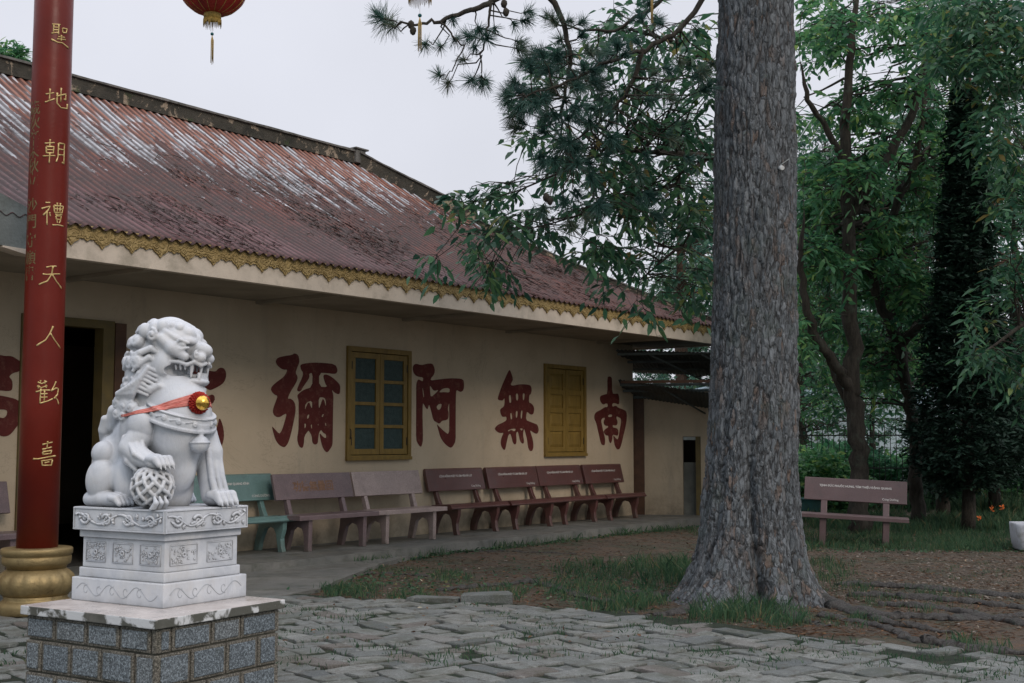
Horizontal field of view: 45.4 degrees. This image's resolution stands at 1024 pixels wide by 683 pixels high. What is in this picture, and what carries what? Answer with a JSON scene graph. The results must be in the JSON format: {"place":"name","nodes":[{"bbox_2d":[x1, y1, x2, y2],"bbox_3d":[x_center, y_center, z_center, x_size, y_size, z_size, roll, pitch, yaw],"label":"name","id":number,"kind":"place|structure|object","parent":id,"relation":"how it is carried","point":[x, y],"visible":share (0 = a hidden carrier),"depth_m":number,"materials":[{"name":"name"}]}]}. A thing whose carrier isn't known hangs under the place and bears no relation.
{"place":"outdoors","nodes":[
{"label":"outdoors","id":0,"kind":"place"},
{"bbox_2d":[0,0,1023,379],"label":"sky","id":1,"kind":"structure","parent":0,"point":[314,69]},
{"bbox_2d":[309,492,1023,655],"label":"ground","id":2,"kind":"structure","parent":0,"point":[608,546],"depth_m":15.18,"materials":[{"name":"brown soil"}]},
{"bbox_2d":[0,37,31,61],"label":"broadleaf tree","id":3,"kind":"object","parent":2,"relation":"on","point":[19,52],"visible":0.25,"depth_m":34.12,"materials":[{"name":"green plant"}]},
{"bbox_2d":[20,596,284,682],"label":"stone base","id":4,"kind":"object","parent":2,"relation":"on","point":[233,640],"visible":0.97,"depth_m":7.25,"materials":[{"name":"stone"}]},
{"bbox_2d":[72,503,247,608],"bbox_3d":[-2.250,1.347,7.844,0.845,0.585,0.715,-3,-5,32],"label":"marble pedestal","id":5,"kind":"object","parent":4,"relation":"on","point":[168,557],"visible":1,"depth_m":7.59,"materials":[{"name":"white stone"}]},
{"bbox_2d":[83,317,238,509],"bbox_3d":[-2.279,0.447,7.903,0.912,1.221,0.739,-3,-5,32],"label":"lion statue","id":6,"kind":"object","parent":5,"relation":"on","point":[158,446],"visible":1,"depth_m":7.74,"materials":[{"name":"white stone"}]},
{"bbox_2d":[0,556,409,617],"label":"cement apron","id":7,"kind":"object","parent":2,"relation":"on","point":[279,582],"visible":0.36,"depth_m":14.20,"materials":[{"name":"concrete"}]},
{"bbox_2d":[0,515,699,599],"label":"porch floor","id":8,"kind":"structure","parent":2,"relation":"on","point":[271,558],"depth_m":18.17,"materials":[{"name":"concrete"}]},
{"bbox_2d":[0,481,15,569],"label":"granite bench","id":9,"kind":"object","parent":8,"relation":"on","point":[7,538],"visible":0.48,"depth_m":13.62,"materials":[{"name":"stone"}]},
{"bbox_2d":[192,473,293,552],"bbox_3d":[-3.536,2.278,16.163,0.663,1.036,1.420,-3,-6,37],"label":"granite bench","id":10,"kind":"object","parent":8,"relation":"on","point":[253,487],"visible":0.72,"depth_m":16.46,"materials":[{"name":"green stone"}]},
{"bbox_2d":[270,472,378,551],"bbox_3d":[-2.597,2.351,17.019,0.618,1.028,1.526,-3,-6,37],"label":"granite bench","id":11,"kind":"object","parent":8,"relation":"on","point":[286,488],"visible":0.98,"depth_m":17.06,"materials":[{"name":"stone"}]},
{"bbox_2d":[350,470,446,543],"bbox_3d":[-1.689,2.451,18.250,0.618,1.028,1.520,-3,-6,37],"label":"granite bench","id":12,"kind":"object","parent":8,"relation":"on","point":[372,483],"visible":0.88,"depth_m":18.34,"materials":[{"name":"stone"}]},
{"bbox_2d":[423,467,509,534],"bbox_3d":[-0.748,2.582,19.910,0.663,1.036,1.485,-3,-6,37],"label":"granite bench","id":13,"kind":"object","parent":8,"relation":"on","point":[438,480],"visible":0.98,"depth_m":19.95,"materials":[{"name":"brown stone"}]},
{"bbox_2d":[483,466,562,529],"bbox_3d":[0.184,2.678,21.091,0.663,1.036,1.470,-3,-6,37],"label":"granite bench","id":14,"kind":"object","parent":8,"relation":"on","point":[496,478],"visible":0.97,"depth_m":21.17,"materials":[{"name":"brown stone"}]},
{"bbox_2d":[535,465,605,524],"bbox_3d":[1.053,2.775,22.287,0.663,1.036,1.432,-3,-6,37],"label":"granite bench","id":15,"kind":"object","parent":8,"relation":"on","point":[553,475],"visible":0.98,"depth_m":22.37,"materials":[{"name":"brown stone"}]},
{"bbox_2d":[580,464,646,520],"bbox_3d":[1.928,2.865,23.393,0.663,1.036,1.384,-3,-6,37],"label":"granite bench","id":16,"kind":"object","parent":8,"relation":"on","point":[592,474],"visible":0.96,"depth_m":23.46,"materials":[{"name":"brown stone"}]},
{"bbox_2d":[616,349,710,514],"bbox_3d":[3.888,2.019,25.877,2.884,3.366,5.500,-1,-5,13],"label":"annex","id":17,"kind":"object","parent":8,"relation":"on","point":[669,434],"visible":0.6,"depth_m":24.71,"materials":[{"name":"beige paint"}]},
{"bbox_2d":[683,462,695,514],"bbox_3d":[3.593,2.965,24.705,0.258,1.050,0.040,-1,-5,13],"label":"half door","id":18,"kind":"structure","parent":17,"relation":"in","point":[689,468],"depth_m":24.70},
{"bbox_2d":[0,54,711,572],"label":"temple hall","id":19,"kind":"structure","parent":2,"relation":"on","point":[332,354],"depth_m":18.37,"materials":[{"name":"beige paint"}]},
{"bbox_2d":[0,193,26,256],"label":"neighbour hall","id":20,"kind":"structure","parent":19,"relation":"attached to","point":[13,227],"depth_m":12.21,"materials":[{"name":"paint"}]},
{"bbox_2d":[14,313,126,530],"bbox_3d":[-5.278,1.191,14.589,0.195,2.948,1.399,-3,-6,37],"label":"door frame","id":21,"kind":"structure","parent":19,"relation":"in","point":[110,336],"depth_m":14.95,"materials":[{"name":"yellow paint"}]},
{"bbox_2d":[0,83,706,322],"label":"roof litter","id":22,"kind":"object","parent":19,"relation":"on","point":[319,212],"visible":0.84,"depth_m":18.56,"materials":[{"name":"brown plant"}]},
{"bbox_2d":[345,346,411,460],"bbox_3d":[-2.056,0.962,18.815,0.183,1.710,1.439,-3,-6,37],"label":"window","id":23,"kind":"structure","parent":19,"relation":"in","point":[378,380],"depth_m":18.77,"materials":[{"name":"paint"}]},
{"bbox_2d":[543,363,587,456],"bbox_3d":[0.963,1.288,22.820,0.160,1.693,1.370,-3,-6,37],"label":"window","id":24,"kind":"structure","parent":19,"relation":"in","point":[564,386],"depth_m":22.77,"materials":[{"name":"paint"}]},
{"bbox_2d":[0,591,1023,682],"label":"paved yard","id":25,"kind":"structure","parent":2,"relation":"on","point":[674,668],"depth_m":9.17,"materials":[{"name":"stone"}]},
{"bbox_2d":[0,0,74,619],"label":"red column","id":26,"kind":"structure","parent":25,"relation":"on","point":[36,560],"depth_m":11.32,"materials":[{"name":"paint"}]},
{"bbox_2d":[395,0,717,343],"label":"broadleaf tree","id":27,"kind":"object","parent":2,"relation":"on","point":[591,256],"visible":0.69,"depth_m":14.28,"materials":[{"name":"green plant"}]},
{"bbox_2d":[249,523,1023,610],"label":"ground cover","id":28,"kind":"object","parent":2,"relation":"on","point":[460,551],"visible":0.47,"depth_m":14.90,"materials":[{"name":"green plant"}]},
{"bbox_2d":[283,528,1023,645],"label":"dead leaves","id":29,"kind":"object","parent":2,"relation":"on","point":[684,617],"visible":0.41,"depth_m":12.08,"materials":[{"name":"brown plant"}]},
{"bbox_2d":[633,371,678,388],"bbox_3d":[4.177,2.481,37.771,3.183,4.394,3.172,2,-5,-27],"label":"broadleaf tree","id":30,"kind":"object","parent":2,"relation":"on","point":[651,376],"visible":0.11,"depth_m":37.86,"materials":[{"name":"green plant"}]},
{"bbox_2d":[309,490,1023,653],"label":"grass","id":31,"kind":"structure","parent":2,"relation":"on","point":[673,568],"depth_m":15.08,"materials":[{"name":"green plant"}]},
{"bbox_2d":[625,92,714,388],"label":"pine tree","id":32,"kind":"object","parent":2,"relation":"on","point":[682,376],"visible":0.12,"depth_m":44.22,"materials":[{"name":"green plant"}]},
{"bbox_2d":[317,527,1023,641],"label":"needle straw","id":33,"kind":"object","parent":2,"relation":"on","point":[843,623],"visible":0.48,"depth_m":13.48,"materials":[{"name":"brown plant"}]},
{"bbox_2d":[639,218,711,388],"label":"broadleaf tree","id":34,"kind":"object","parent":2,"relation":"on","point":[700,376],"visible":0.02,"depth_m":50.04,"materials":[{"name":"green plant"}]},
{"bbox_2d":[651,347,708,387],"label":"broadleaf tree","id":35,"kind":"object","parent":2,"relation":"on","point":[671,374],"depth_m":54.03,"materials":[{"name":"green plant"}]},
{"bbox_2d":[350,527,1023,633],"bbox_3d":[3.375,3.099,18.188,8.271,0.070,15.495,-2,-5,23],"label":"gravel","id":36,"kind":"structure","parent":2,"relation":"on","point":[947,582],"depth_m":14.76,"materials":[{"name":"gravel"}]},
{"bbox_2d":[362,0,1023,654],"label":"pine tree","id":37,"kind":"object","parent":2,"relation":"on","point":[750,536],"visible":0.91,"depth_m":12.49,"materials":[{"name":"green plant"}]},
{"bbox_2d":[778,119,811,169],"bbox_3d":[2.949,-2.067,12.841,0.101,0.696,0.814,-3,-6,35],"label":"cable cap","id":38,"kind":"object","parent":37,"relation":"attached to","point":[781,167],"visible":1,"depth_m":12.58,"materials":[{"name":"white plastic"}]},
{"bbox_2d":[641,177,820,387],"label":"broadleaf tree","id":39,"kind":"object","parent":2,"relation":"on","point":[691,349],"visible":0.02,"depth_m":46.20,"materials":[{"name":"green plant"}]},
{"bbox_2d":[678,125,917,452],"bbox_3d":[8.659,-1.171,38.587,7.930,11.846,7.957,0,-5,0],"label":"broadleaf tree","id":40,"kind":"object","parent":2,"relation":"on","point":[803,145],"visible":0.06,"depth_m":37.58,"materials":[{"name":"green plant"}]},
{"bbox_2d":[801,497,820,518],"bbox_3d":[5.688,3.426,25.200,1.470,0.410,0.580,1,-5,-8],"label":"teal box","id":41,"kind":"object","parent":2,"relation":"on","point":[811,505],"visible":0.02,"depth_m":25.01,"materials":[{"name":"paint"}]},
{"bbox_2d":[696,387,956,455],"bbox_3d":[11.053,3.412,43.863,12.060,3.500,8.060,0,-5,-4],"label":"greenhouse","id":42,"kind":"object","parent":2,"relation":"on","point":[881,443],"visible":0.02,"depth_m":39.95,"materials":[{"name":"glass"}]},
{"bbox_2d":[798,445,874,513],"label":"shrubs","id":43,"kind":"object","parent":2,"relation":"on","point":[828,461],"visible":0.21,"depth_m":26.30,"materials":[{"name":"green plant"}]},
{"bbox_2d":[797,273,881,456],"bbox_3d":[7.604,1.052,33.112,4.085,6.493,3.730,0,-5,-4],"label":"broadleaf tree","id":44,"kind":"object","parent":2,"relation":"on","point":[803,405],"visible":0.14,"depth_m":32.84,"materials":[{"name":"green plant"}]},
{"bbox_2d":[797,110,905,384],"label":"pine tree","id":45,"kind":"object","parent":2,"relation":"on","point":[824,144],"visible":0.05,"depth_m":44.50,"materials":[{"name":"green plant"}]},
{"bbox_2d":[802,477,908,546],"bbox_3d":[5.339,2.671,19.091,1.600,1.028,0.618,1,-4,16],"label":"granite bench","id":46,"kind":"object","parent":2,"relation":"on","point":[884,493],"visible":0.93,"depth_m":19.24,"materials":[{"name":"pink stone"}]},
{"bbox_2d":[820,344,905,459],"bbox_3d":[10.141,2.149,33.956,3.183,4.437,3.172,-2,-5,27],"label":"broadleaf tree","id":47,"kind":"object","parent":2,"relation":"on","point":[873,422],"visible":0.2,"depth_m":33.75,"materials":[{"name":"green plant"}]},
{"bbox_2d":[805,187,933,385],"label":"broadleaf tree","id":48,"kind":"object","parent":2,"relation":"on","point":[881,320],"depth_m":49.85,"materials":[{"name":"green plant"}]},
{"bbox_2d":[794,0,969,533],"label":"broadleaf tree","id":49,"kind":"object","parent":2,"relation":"on","point":[846,173],"visible":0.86,"depth_m":21.92,"materials":[{"name":"green plant"}]},
{"bbox_2d":[800,64,994,522],"bbox_3d":[7.727,-1.141,24.994,4.558,9.584,4.888,0,-5,0],"label":"broadleaf tree","id":50,"kind":"object","parent":2,"relation":"on","point":[894,361],"visible":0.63,"depth_m":23.80,"materials":[{"name":"green plant"}]},
{"bbox_2d":[798,436,1022,508],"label":"hedge","id":51,"kind":"object","parent":2,"relation":"on","point":[896,475],"visible":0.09,"depth_m":29.56,"materials":[{"name":"green plant"}]},
{"bbox_2d":[799,425,1023,505],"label":"iron fence","id":52,"kind":"object","parent":2,"relation":"on","point":[867,435],"visible":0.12,"depth_m":28.86,"materials":[{"name":"metal"}]},
{"bbox_2d":[804,112,1021,429],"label":"broadleaf tree","id":53,"kind":"object","parent":2,"relation":"on","point":[906,155],"visible":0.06,"depth_m":43.76,"materials":[{"name":"green plant"}]},
{"bbox_2d":[840,72,998,387],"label":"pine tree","id":54,"kind":"object","parent":2,"relation":"on","point":[924,261],"visible":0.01,"depth_m":48.38,"materials":[{"name":"green plant"}]},
{"bbox_2d":[866,202,1023,386],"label":"broadleaf tree","id":55,"kind":"object","parent":2,"relation":"on","point":[993,296],"depth_m":53.27,"materials":[{"name":"green plant"}]},
{"bbox_2d":[868,0,1023,490],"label":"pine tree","id":56,"kind":"object","parent":2,"relation":"on","point":[994,204],"visible":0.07,"depth_m":30.73,"materials":[{"name":"green plant"}]},
{"bbox_2d":[904,93,997,514],"bbox_3d":[9.031,-0.733,25.218,2.206,8.760,3.841,-1,-5,9],"label":"broadleaf tree","id":57,"kind":"object","parent":2,"relation":"on","point":[942,506],"visible":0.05,"depth_m":24.79,"materials":[{"name":"green plant"}]},
{"bbox_2d":[895,78,1023,531],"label":"cypress tree","id":58,"kind":"object","parent":2,"relation":"on","point":[968,247],"visible":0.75,"depth_m":21.81,"materials":[{"name":"green plant"}]},
{"bbox_2d":[901,0,1023,427],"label":"broadleaf tree","id":59,"kind":"object","parent":2,"relation":"on","point":[1000,25],"visible":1,"depth_m":18.34,"materials":[{"name":"green plant"}]},
{"bbox_2d":[903,129,1023,384],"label":"broadleaf tree","id":60,"kind":"object","parent":2,"relation":"on","point":[1011,315],"visible":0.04,"depth_m":42.21,"materials":[{"name":"green plant"}]},
{"bbox_2d":[1009,521,1023,549],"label":"white planter","id":61,"kind":"object","parent":2,"relation":"on","point":[1017,533],"visible":0.99,"depth_m":18.05,"materials":[{"name":"paint"}]},
{"bbox_2d":[894,349,1023,514],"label":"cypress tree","id":62,"kind":"object","parent":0,"point":[997,495],"visible":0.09,"depth_m":24.91,"materials":[{"name":"green plant"}]},
{"bbox_2d":[983,0,1023,274],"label":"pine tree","id":63,"kind":"object","parent":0,"point":[1018,115],"visible":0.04,"depth_m":46.87,"materials":[{"name":"green plant"}]},
{"bbox_2d":[992,143,1023,353],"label":"broadleaf tree","id":64,"kind":"object","parent":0,"point":[1018,276],"visible":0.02,"depth_m":41.89,"materials":[{"name":"green plant"}]},
{"bbox_3d":[-1.037,-3.375,10.105,6.682,1.643,5.006,0,-5,0],"label":"lantern wire","id":65,"kind":"object","parent":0,"visible":0},
{"bbox_2d":[183,0,244,64],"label":"red lantern","id":66,"kind":"object","parent":65,"relation":"hanging from","point":[213,11],"visible":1,"depth_m":8.76,"materials":[{"name":"red silk"},{"name":"gold cloth"},{"name":"gold thread"}]},
{"bbox_2d":[408,0,431,51],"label":"red lantern","id":67,"kind":"object","parent":65,"relation":"hanging from","point":[416,2],"visible":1,"depth_m":7.48,"materials":[{"name":"metal"}]},
{"bbox_2d":[651,0,652,23],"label":"red lantern","id":68,"kind":"object","parent":65,"relation":"hanging from","point":[651,11],"visible":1,"depth_m":8.40,"materials":[{"name":"metal"}]}
]}

